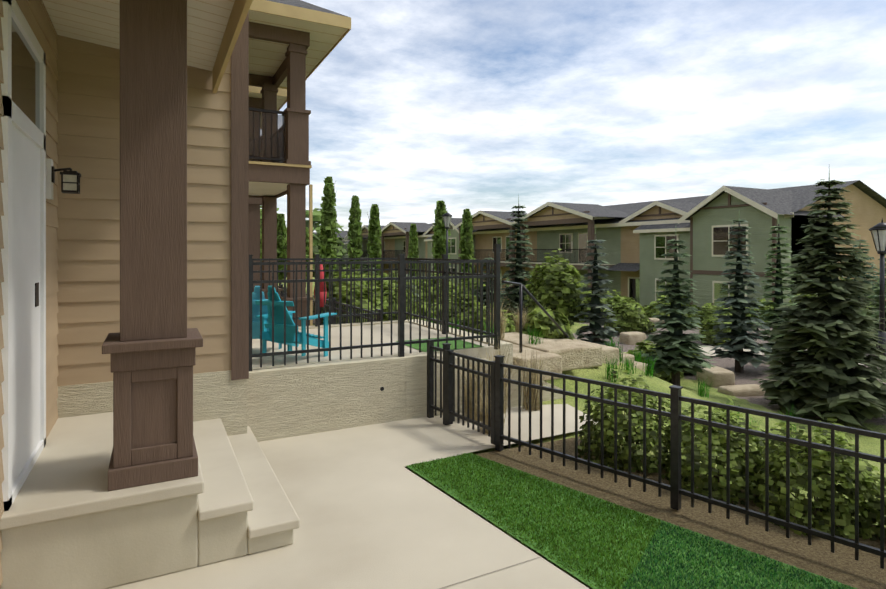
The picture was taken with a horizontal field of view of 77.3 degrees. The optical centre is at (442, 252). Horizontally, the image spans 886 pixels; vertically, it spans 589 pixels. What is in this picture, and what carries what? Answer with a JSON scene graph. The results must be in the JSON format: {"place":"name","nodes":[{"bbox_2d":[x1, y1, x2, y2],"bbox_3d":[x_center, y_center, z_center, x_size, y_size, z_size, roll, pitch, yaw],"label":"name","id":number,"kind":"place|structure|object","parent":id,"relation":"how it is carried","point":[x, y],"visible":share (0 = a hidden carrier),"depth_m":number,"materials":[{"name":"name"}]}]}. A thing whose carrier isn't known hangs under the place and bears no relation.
{"place":"outdoors","nodes":[
{"label":"outdoors","id":0,"kind":"place"},
{"bbox_2d":[108,416,588,588],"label":"patio","id":1,"kind":"structure","parent":0,"point":[371,511],"depth_m":3.55,"materials":[{"name":"concrete"}]},
{"bbox_2d":[0,412,299,588],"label":"stoop steps","id":2,"kind":"structure","parent":1,"relation":"on","point":[68,520],"depth_m":3.10,"materials":[{"name":"concrete"}]},
{"bbox_2d":[102,0,202,490],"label":"porch column","id":3,"kind":"structure","parent":2,"relation":"on","point":[152,345],"depth_m":3.14,"materials":[{"name":"brown wood"}]},
{"bbox_2d":[260,0,885,231],"label":"sky","id":4,"kind":"structure","parent":0,"point":[474,105],"materials":[{"name":"blue"}]},
{"bbox_2d":[278,277,885,588],"bbox_3d":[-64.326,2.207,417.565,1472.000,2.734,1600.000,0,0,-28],"label":"ground","id":5,"kind":"structure","parent":0,"point":[867,444],"depth_m":8.58,"materials":[{"name":"green plant"}]},
{"bbox_2d":[0,0,252,588],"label":"house","id":6,"kind":"structure","parent":5,"relation":"on","point":[60,251],"depth_m":4.39,"materials":[{"name":"beige wood"}]},
{"bbox_2d":[46,158,80,199],"bbox_3d":[-2.701,-0.515,3.948,0.196,0.280,0.116,0,0,-28],"label":"wall lantern","id":7,"kind":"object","parent":6,"relation":"attached to","point":[70,181],"depth_m":3.92,"materials":[{"name":"brown metal"}]},
{"bbox_2d":[249,86,286,205],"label":"building wall","id":8,"kind":"structure","parent":6,"relation":"attached to","point":[255,97],"depth_m":15.51,"materials":[{"name":"wood"}]},
{"bbox_2d":[260,221,261,258],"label":"columnar tree","id":9,"kind":"object","parent":5,"relation":"on","point":[260,240],"visible":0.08,"depth_m":38.15,"materials":[{"name":"green plant"}]},
{"bbox_2d":[277,214,286,285],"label":"columnar tree","id":10,"kind":"object","parent":5,"relation":"on","point":[281,240],"visible":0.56,"depth_m":32.94,"materials":[{"name":"green plant"}]},
{"bbox_2d":[260,205,348,276],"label":"trees","id":11,"kind":"object","parent":5,"relation":"on","point":[341,251],"depth_m":66.50,"materials":[{"name":"green plant"}]},
{"bbox_2d":[306,227,308,278],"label":"columnar tree","id":12,"kind":"object","parent":5,"relation":"on","point":[307,243],"visible":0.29,"depth_m":43.98,"materials":[{"name":"green plant"}]},
{"bbox_2d":[319,176,339,278],"bbox_3d":[-6.867,-0.832,33.108,1.194,7.402,1.218,0,0,7],"label":"columnar tree","id":13,"kind":"object","parent":5,"relation":"on","point":[329,237],"visible":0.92,"depth_m":32.89,"materials":[{"name":"green plant"}]},
{"bbox_2d":[347,195,363,273],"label":"columnar tree","id":14,"kind":"object","parent":5,"relation":"on","point":[354,244],"visible":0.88,"depth_m":34.90,"materials":[{"name":"green plant"}]},
{"bbox_2d":[357,256,377,276],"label":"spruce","id":15,"kind":"object","parent":5,"relation":"on","point":[366,266],"visible":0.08,"depth_m":21.93,"materials":[{"name":"green plant"}]},
{"bbox_2d":[367,204,381,275],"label":"columnar tree","id":16,"kind":"object","parent":5,"relation":"on","point":[374,247],"visible":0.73,"depth_m":35.89,"materials":[{"name":"green plant"}]},
{"bbox_2d":[252,319,512,366],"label":"raised patio","id":17,"kind":"structure","parent":5,"relation":"on","point":[335,340],"depth_m":6.92,"materials":[{"name":"concrete"}]},
{"bbox_2d":[249,204,259,291],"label":"porch column","id":18,"kind":"structure","parent":17,"relation":"on","point":[254,230],"depth_m":15.56,"materials":[{"name":"brown wood"}]},
{"bbox_2d":[252,286,281,348],"bbox_3d":[-2.095,0.755,6.289,0.640,0.794,0.761,0,0,-18],"label":"adirondack chair","id":19,"kind":"object","parent":17,"relation":"on","point":[255,320],"visible":0.29,"depth_m":6.05,"materials":[{"name":"plastic"}]},
{"bbox_2d":[262,197,281,298],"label":"porch column","id":20,"kind":"structure","parent":17,"relation":"on","point":[269,227],"depth_m":13.44,"materials":[{"name":"brown wood"}]},
{"bbox_2d":[255,286,336,356],"bbox_3d":[-1.615,0.745,5.976,0.656,0.814,0.780,0,0,20],"label":"adirondack chair","id":21,"kind":"object","parent":17,"relation":"on","point":[279,326],"visible":0.73,"depth_m":5.80,"materials":[{"name":"plastic"}]},
{"bbox_2d":[280,183,312,325],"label":"porch column","id":22,"kind":"structure","parent":17,"relation":"on","point":[296,220],"depth_m":10.87,"materials":[{"name":"brown wood"}]},
{"bbox_2d":[249,0,350,325],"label":"balcony structure","id":23,"kind":"object","parent":17,"relation":"on","point":[293,44],"visible":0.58,"depth_m":10.85,"materials":[{"name":"brown wood"}]},
{"bbox_2d":[314,260,326,324],"bbox_3d":[-2.091,0.938,9.442,0.390,1.700,0.400,0,0,-28],"label":"patio umbrella","id":24,"kind":"object","parent":17,"relation":"on","point":[321,289],"visible":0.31,"depth_m":9.38,"materials":[{"name":"red fabric"}]},
{"bbox_2d":[249,244,500,370],"bbox_3d":[-7.437,0.830,19.045,2.890,1.892,29.620,0,0,-28],"label":"fence","id":25,"kind":"object","parent":17,"relation":"on","point":[402,278],"visible":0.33,"depth_m":6.38,"materials":[{"name":"black metal"}]},
{"bbox_2d":[247,352,562,441],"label":"retaining wall","id":26,"kind":"structure","parent":5,"relation":"on","point":[291,400],"depth_m":5.63,"materials":[{"name":"stone"}]},
{"bbox_2d":[394,274,418,300],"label":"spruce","id":27,"kind":"object","parent":5,"relation":"on","point":[407,286],"visible":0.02,"depth_m":16.90,"materials":[{"name":"green plant"}]},
{"bbox_2d":[407,224,418,280],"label":"columnar tree","id":28,"kind":"object","parent":5,"relation":"on","point":[413,251],"visible":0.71,"depth_m":44.87,"materials":[{"name":"green plant"}]},
{"bbox_2d":[432,200,450,275],"bbox_3d":[-0.135,-0.186,33.989,1.221,6.002,1.223,0,0,-28],"label":"columnar tree","id":29,"kind":"object","parent":5,"relation":"on","point":[439,241],"visible":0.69,"depth_m":33.74,"materials":[{"name":"green plant"}]},
{"bbox_2d":[442,212,452,258],"bbox_3d":[0.187,0.536,25.002,0.520,4.860,0.520,0,0,-28],"label":"lamp post","id":30,"kind":"object","parent":5,"relation":"on","point":[447,216],"visible":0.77,"depth_m":24.92,"materials":[{"name":"metal"}]},
{"bbox_2d":[458,208,475,284],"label":"columnar tree","id":31,"kind":"object","parent":5,"relation":"on","point":[466,246],"visible":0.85,"depth_m":35.76,"materials":[{"name":"green plant"}]},
{"bbox_2d":[474,258,503,314],"bbox_3d":[1.853,1.369,21.978,1.764,2.802,1.887,0,0,-28],"label":"spruce","id":32,"kind":"object","parent":5,"relation":"on","point":[484,295],"visible":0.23,"depth_m":21.77,"materials":[{"name":"green plant"}]},
{"bbox_2d":[500,199,533,322],"bbox_3d":[2.350,0.510,16.957,1.809,4.609,1.636,0,0,21],"label":"spruce","id":33,"kind":"object","parent":5,"relation":"on","point":[518,276],"visible":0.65,"depth_m":16.80,"materials":[{"name":"green plant"}]},
{"bbox_2d":[523,249,587,320],"bbox_3d":[2.793,1.287,13.942,1.649,2.761,1.633,0,0,-28],"label":"bush","id":34,"kind":"object","parent":5,"relation":"on","point":[562,273],"visible":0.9,"depth_m":13.56,"materials":[{"name":"green plant"}]},
{"bbox_2d":[501,332,647,379],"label":"stone steps","id":35,"kind":"structure","parent":5,"relation":"on","point":[568,354],"depth_m":7.62,"materials":[{"name":"stone"}]},
{"bbox_2d":[501,280,568,352],"bbox_3d":[1.350,1.341,7.747,0.038,1.998,2.242,0,0,33],"label":"handrail","id":36,"kind":"object","parent":35,"relation":"on","point":[521,285],"visible":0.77,"depth_m":7.24,"materials":[{"name":"black metal"}]},
{"bbox_2d":[573,224,619,345],"bbox_3d":[3.688,1.093,13.267,1.124,3.545,1.175,0,0,-28],"label":"spruce","id":37,"kind":"object","parent":5,"relation":"on","point":[595,313],"visible":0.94,"depth_m":13.16,"materials":[{"name":"green plant"}]},
{"bbox_2d":[313,180,885,316],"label":"building","id":38,"kind":"structure","parent":5,"relation":"on","point":[637,236],"depth_m":31.46,"materials":[{"name":"green wood"}]},
{"bbox_2d":[314,267,885,539],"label":"shrubs","id":39,"kind":"object","parent":5,"relation":"on","point":[632,315],"visible":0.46,"depth_m":4.63,"materials":[{"name":"green plant"}]},
{"bbox_2d":[421,303,802,437],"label":"ornamental grass","id":40,"kind":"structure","parent":5,"relation":"on","point":[535,402],"depth_m":6.46,"materials":[{"name":"green plant"}]},
{"bbox_2d":[406,453,856,588],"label":"lawn","id":41,"kind":"structure","parent":5,"relation":"on","point":[592,541],"depth_m":3.45,"materials":[{"name":"green plant"}]},
{"bbox_2d":[434,404,885,588],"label":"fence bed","id":42,"kind":"object","parent":5,"relation":"on","point":[840,564],"visible":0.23,"depth_m":3.99,"materials":[{"name":"soil"}]},
{"bbox_2d":[426,339,885,568],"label":"fence","id":43,"kind":"object","parent":42,"relation":"on","point":[498,380],"visible":1,"depth_m":4.01,"materials":[{"name":"black metal"}]},
{"bbox_2d":[638,235,717,385],"bbox_3d":[4.719,1.121,11.192,1.347,3.361,1.466,0,0,-28],"label":"spruce","id":44,"kind":"object","parent":5,"relation":"on","point":[676,341],"visible":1,"depth_m":11.02,"materials":[{"name":"green plant"}]},
{"bbox_2d":[579,318,791,396],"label":"boulders","id":45,"kind":"object","parent":5,"relation":"on","point":[724,380],"visible":0.29,"depth_m":11.94,"materials":[{"name":"stone"}]},
{"bbox_2d":[706,218,771,372],"bbox_3d":[7.060,0.967,13.112,1.524,3.964,1.527,0,0,-28],"label":"spruce","id":46,"kind":"object","parent":5,"relation":"on","point":[740,336],"visible":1,"depth_m":13.00,"materials":[{"name":"green plant"}]},
{"bbox_2d":[756,217,801,363],"bbox_3d":[8.186,1.004,13.475,1.238,3.894,1.186,0,0,-28],"label":"spruce","id":47,"kind":"object","parent":5,"relation":"on","point":[778,295],"visible":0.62,"depth_m":13.36,"materials":[{"name":"green plant"}]},
{"bbox_2d":[752,169,885,430],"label":"spruce","id":48,"kind":"object","parent":5,"relation":"on","point":[825,376],"visible":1,"depth_m":9.63,"materials":[{"name":"green plant"}]},
{"bbox_2d":[841,240,885,307],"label":"spruce","id":49,"kind":"object","parent":5,"relation":"on","point":[868,276],"visible":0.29,"depth_m":19.48,"materials":[{"name":"green plant"}]},
{"bbox_2d":[866,254,885,341],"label":"spruce","id":50,"kind":"object","parent":5,"relation":"on","point":[876,324],"visible":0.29,"depth_m":15.79,"materials":[{"name":"green plant"}]},
{"bbox_2d":[869,218,885,372],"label":"lamp post","id":51,"kind":"object","parent":5,"relation":"on","point":[878,230],"visible":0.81,"depth_m":12.97,"materials":[{"name":"metal"},{"name":"glass"}]},
{"bbox_2d":[699,345,863,364],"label":"garden path","id":52,"kind":"structure","parent":0,"point":[708,348],"depth_m":15.66,"materials":[{"name":"concrete"}]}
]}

